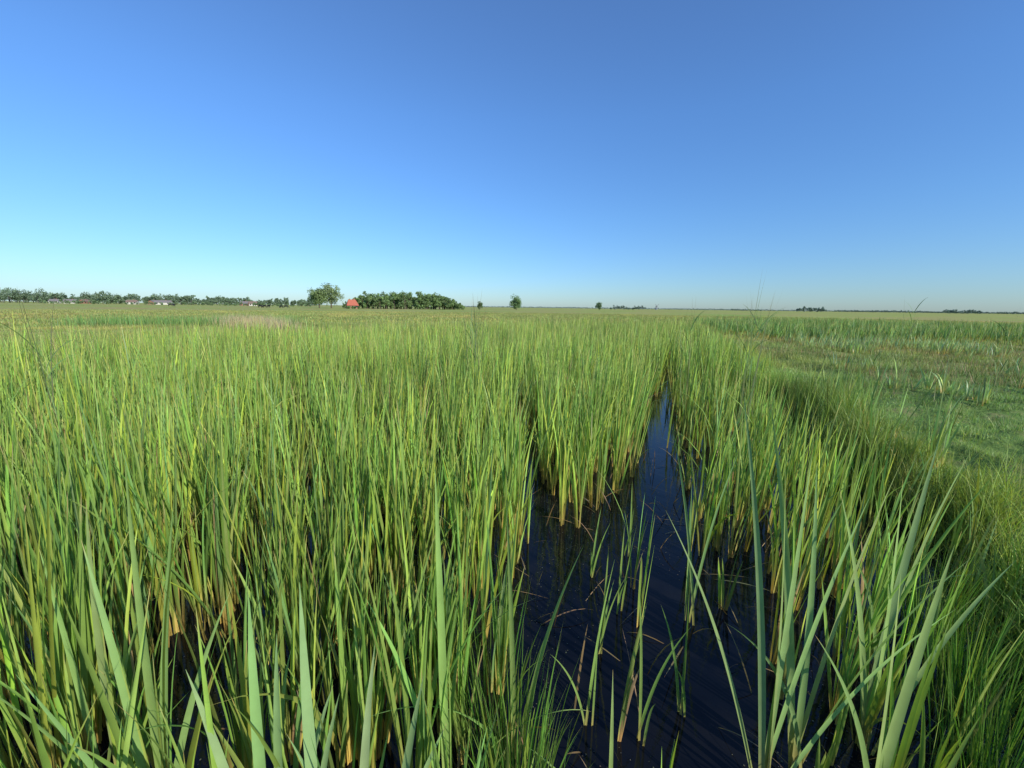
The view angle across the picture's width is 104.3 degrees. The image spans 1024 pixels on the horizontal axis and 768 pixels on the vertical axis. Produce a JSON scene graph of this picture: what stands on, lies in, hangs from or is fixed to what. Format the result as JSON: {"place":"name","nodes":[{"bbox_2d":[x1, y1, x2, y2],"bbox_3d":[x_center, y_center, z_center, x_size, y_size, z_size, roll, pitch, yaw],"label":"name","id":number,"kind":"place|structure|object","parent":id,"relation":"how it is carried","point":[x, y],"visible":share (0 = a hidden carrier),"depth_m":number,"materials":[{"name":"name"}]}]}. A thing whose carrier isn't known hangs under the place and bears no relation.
{"place":"outdoors","nodes":[
{"label":"outdoors","id":0,"kind":"place"},
{"bbox_2d":[0,350,1023,767],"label":"marsh water","id":1,"kind":"structure","parent":0,"point":[700,736],"depth_m":2.85,"materials":[{"name":"blue liquid"}]},
{"bbox_2d":[39,504,148,767],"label":"cattail plant","id":2,"kind":"object","parent":1,"relation":"on","point":[74,670],"visible":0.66,"depth_m":1.82,"materials":[{"name":"green plant"}]},
{"bbox_2d":[0,467,232,767],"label":"cattail plant","id":3,"kind":"object","parent":1,"relation":"on","point":[147,679],"visible":0.87,"depth_m":1.61,"materials":[{"name":"green plant"}]},
{"bbox_2d":[186,593,265,767],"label":"cattail plant","id":4,"kind":"object","parent":1,"relation":"on","point":[258,751],"visible":0.96,"depth_m":1.44,"materials":[{"name":"green plant"}]},
{"bbox_2d":[273,634,332,767],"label":"cattail plant","id":5,"kind":"object","parent":1,"relation":"on","point":[277,745],"visible":0.84,"depth_m":1.50,"materials":[{"name":"green plant"}]},
{"bbox_2d":[299,582,338,767],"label":"cattail plant","id":6,"kind":"object","parent":1,"relation":"on","point":[310,758],"visible":0.99,"depth_m":1.43,"materials":[{"name":"green plant"}]},
{"bbox_2d":[286,647,374,767],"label":"cattail plant","id":7,"kind":"object","parent":1,"relation":"on","point":[364,755],"visible":0.97,"depth_m":1.48,"materials":[{"name":"green plant"}]},
{"bbox_2d":[402,676,446,767],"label":"cattail plant","id":8,"kind":"object","parent":1,"relation":"on","point":[407,753],"visible":0.9,"depth_m":1.42,"materials":[{"name":"green plant"}]},
{"bbox_2d":[373,489,579,767],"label":"cattail plant","id":9,"kind":"object","parent":1,"relation":"on","point":[512,660],"visible":0.73,"depth_m":1.96,"materials":[{"name":"green plant"}]},
{"bbox_2d":[367,473,586,767],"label":"cattail plant","id":10,"kind":"object","parent":1,"relation":"on","point":[442,665],"visible":0.79,"depth_m":1.73,"materials":[{"name":"green plant"}]},
{"bbox_2d":[1,442,992,767],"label":"dead reed litter","id":11,"kind":"object","parent":1,"relation":"on","point":[603,648],"visible":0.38,"depth_m":2.74,"materials":[{"name":"beige plant"}]},
{"bbox_2d":[1,275,1017,460],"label":"tall reed stems","id":12,"kind":"object","parent":1,"relation":"on","point":[745,371],"visible":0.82,"depth_m":6.11,"materials":[{"name":"green plant"}]},
{"bbox_2d":[0,312,1023,767],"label":"cattail bed","id":13,"kind":"object","parent":1,"relation":"in","point":[188,394],"visible":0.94,"depth_m":3.33,"materials":[{"name":"green plant"}]},
{"bbox_2d":[33,437,1004,767],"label":"floating debris","id":14,"kind":"object","parent":1,"relation":"on","point":[535,621],"visible":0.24,"depth_m":2.83,"materials":[{"name":"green plant"}]},
{"bbox_2d":[520,678,613,767],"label":"cattail plant","id":15,"kind":"object","parent":1,"relation":"on","point":[611,738],"visible":0.92,"depth_m":1.78,"materials":[{"name":"green plant"}]},
{"bbox_2d":[555,560,614,725],"bbox_3d":[0.354,1.429,2.082,0.247,1.095,0.215,6,12,27],"label":"cattail plant","id":16,"kind":"object","parent":1,"relation":"on","point":[594,668],"visible":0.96,"depth_m":2.16,"materials":[{"name":"green plant"}]},
{"bbox_2d":[590,511,609,577],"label":"cattail plant","id":17,"kind":"object","parent":1,"relation":"on","point":[592,567],"visible":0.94,"depth_m":3.42,"materials":[{"name":"green plant"}]},
{"bbox_2d":[598,549,624,653],"bbox_3d":[0.649,1.428,2.632,0.126,0.896,0.300,1,11,0],"label":"cattail plant","id":18,"kind":"object","parent":1,"relation":"on","point":[604,622],"visible":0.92,"depth_m":2.63,"materials":[{"name":"green plant"}]},
{"bbox_2d":[616,527,635,613],"bbox_3d":[0.857,1.412,2.991,0.101,0.797,0.383,5,12,20],"label":"cattail plant","id":19,"kind":"object","parent":1,"relation":"on","point":[619,595],"visible":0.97,"depth_m":3.06,"materials":[{"name":"green plant"}]},
{"bbox_2d":[624,494,633,556],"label":"cattail plant","id":20,"kind":"object","parent":1,"relation":"on","point":[631,520],"visible":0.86,"depth_m":3.74,"materials":[{"name":"green plant"}]},
{"bbox_2d":[636,586,689,746],"bbox_3d":[0.692,1.480,1.970,0.231,1.045,0.204,-7,13,-34],"label":"cattail plant","id":21,"kind":"object","parent":1,"relation":"on","point":[641,720],"visible":0.96,"depth_m":2.06,"materials":[{"name":"green plant"}]},
{"bbox_2d":[661,584,689,716],"bbox_3d":[0.915,1.493,2.183,0.234,0.946,0.143,-5,12,-28],"label":"cattail plant","id":22,"kind":"object","parent":1,"relation":"on","point":[681,704],"visible":0.93,"depth_m":2.25,"materials":[{"name":"green plant"}]},
{"bbox_2d":[674,437,738,625],"bbox_3d":[1.337,1.062,2.918,0.492,1.524,0.221,-5,12,-27],"label":"cattail plant","id":23,"kind":"object","parent":1,"relation":"on","point":[690,570],"visible":0.96,"depth_m":2.89,"materials":[{"name":"green plant"}]},
{"bbox_2d":[669,393,950,767],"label":"cattail plant","id":24,"kind":"object","parent":1,"relation":"on","point":[765,752],"visible":0.98,"depth_m":1.80,"materials":[{"name":"green plant"}]},
{"bbox_2d":[724,400,970,767],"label":"cattail plant","id":25,"kind":"object","parent":1,"relation":"on","point":[797,724],"visible":0.87,"depth_m":1.90,"materials":[{"name":"green plant"}]},
{"bbox_2d":[726,328,1023,629],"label":"iris patch","id":26,"kind":"object","parent":1,"relation":"on","point":[848,344],"visible":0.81,"depth_m":7.63,"materials":[{"name":"green plant"}]},
{"bbox_2d":[815,545,954,767],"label":"cattail plant","id":27,"kind":"object","parent":1,"relation":"on","point":[893,733],"visible":0.99,"depth_m":1.67,"materials":[{"name":"green plant"}]},
{"bbox_2d":[855,448,967,671],"bbox_3d":[2.188,1.144,2.406,0.828,1.578,0.242,-2,11,-15],"label":"cattail plant","id":28,"kind":"object","parent":1,"relation":"on","point":[909,578],"visible":0.54,"depth_m":2.36,"materials":[{"name":"green plant"}]},
{"bbox_2d":[840,438,1012,755],"bbox_3d":[2.009,1.134,2.031,0.748,1.735,0.187,1,11,0],"label":"cattail plant","id":29,"kind":"object","parent":1,"relation":"on","point":[889,620],"visible":0.73,"depth_m":2.03,"materials":[{"name":"green plant"}]},
{"bbox_2d":[0,301,1023,655],"bbox_3d":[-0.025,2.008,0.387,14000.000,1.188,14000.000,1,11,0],"label":"ground","id":30,"kind":"structure","parent":0,"point":[992,443],"depth_m":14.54,"materials":[{"name":"green plant"}]},
{"bbox_2d":[8,312,320,326],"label":"creek reeds","id":31,"kind":"object","parent":30,"relation":"on","point":[152,321],"visible":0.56,"depth_m":32.02,"materials":[{"name":"green plant"}]},
{"bbox_2d":[185,312,314,332],"bbox_3d":[-22.073,-5.340,33.411,26.011,1.245,6.940,9,13,36],"label":"dry reed stand","id":32,"kind":"object","parent":30,"relation":"on","point":[261,317],"visible":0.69,"depth_m":30.77,"materials":[{"name":"beige plant"}]},
{"bbox_2d":[307,288,330,307],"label":"deciduous tree","id":33,"kind":"object","parent":30,"relation":"on","point":[319,296],"visible":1,"depth_m":228.43,"materials":[{"name":"green plant"}]},
{"bbox_2d":[319,283,344,307],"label":"deciduous tree","id":34,"kind":"object","parent":30,"relation":"on","point":[332,293],"visible":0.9,"depth_m":233.04,"materials":[{"name":"green plant"}]},
{"bbox_2d":[346,298,358,308],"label":"farmhouse","id":35,"kind":"object","parent":30,"relation":"on","point":[351,302],"visible":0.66,"depth_m":219.18,"materials":[{"name":"brick"}]},
{"bbox_2d":[342,290,464,309],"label":"woodland","id":36,"kind":"object","parent":30,"relation":"on","point":[409,301],"visible":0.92,"depth_m":241.66,"materials":[{"name":"green plant"}]},
{"bbox_2d":[477,301,482,308],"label":"deciduous tree","id":37,"kind":"object","parent":30,"relation":"on","point":[479,305],"visible":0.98,"depth_m":293.44,"materials":[{"name":"green plant"}]},
{"bbox_2d":[0,287,1023,313],"bbox_3d":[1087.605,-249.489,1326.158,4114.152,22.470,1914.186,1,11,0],"label":"distant treeline","id":38,"kind":"object","parent":30,"relation":"on","point":[10,295],"visible":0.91,"depth_m":485.73,"materials":[{"name":"green plant"}]},
{"bbox_2d":[509,294,521,309],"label":"deciduous tree","id":39,"kind":"object","parent":30,"relation":"on","point":[515,301],"visible":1,"depth_m":293.11,"materials":[{"name":"green plant"}]},
{"bbox_2d":[595,302,601,309],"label":"deciduous tree","id":40,"kind":"object","parent":30,"relation":"on","point":[598,305],"visible":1,"depth_m":410.86,"materials":[{"name":"green plant"}]},
{"bbox_2d":[712,329,1023,767],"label":"bank grass","id":41,"kind":"structure","parent":30,"relation":"on","point":[997,506],"depth_m":4.44,"materials":[{"name":"green plant"}]},
{"bbox_2d":[723,336,1023,395],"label":"dry grass stems","id":42,"kind":"object","parent":30,"relation":"on","point":[971,379],"visible":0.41,"depth_m":12.85,"materials":[{"name":"green plant"}]},
{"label":"walls","id":43,"kind":"object","parent":30,"relation":"on","visible":0},
{"bbox_2d":[154,300,171,302],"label":"roof","id":44,"kind":"structure","parent":43,"relation":"on","point":[163,301],"depth_m":430.24,"materials":[{"name":"grey tile"}]},
{"bbox_2d":[0,0,1023,313],"label":"sky","id":45,"kind":"structure","parent":0,"point":[860,155],"materials":[{"name":"blue"}]}
]}

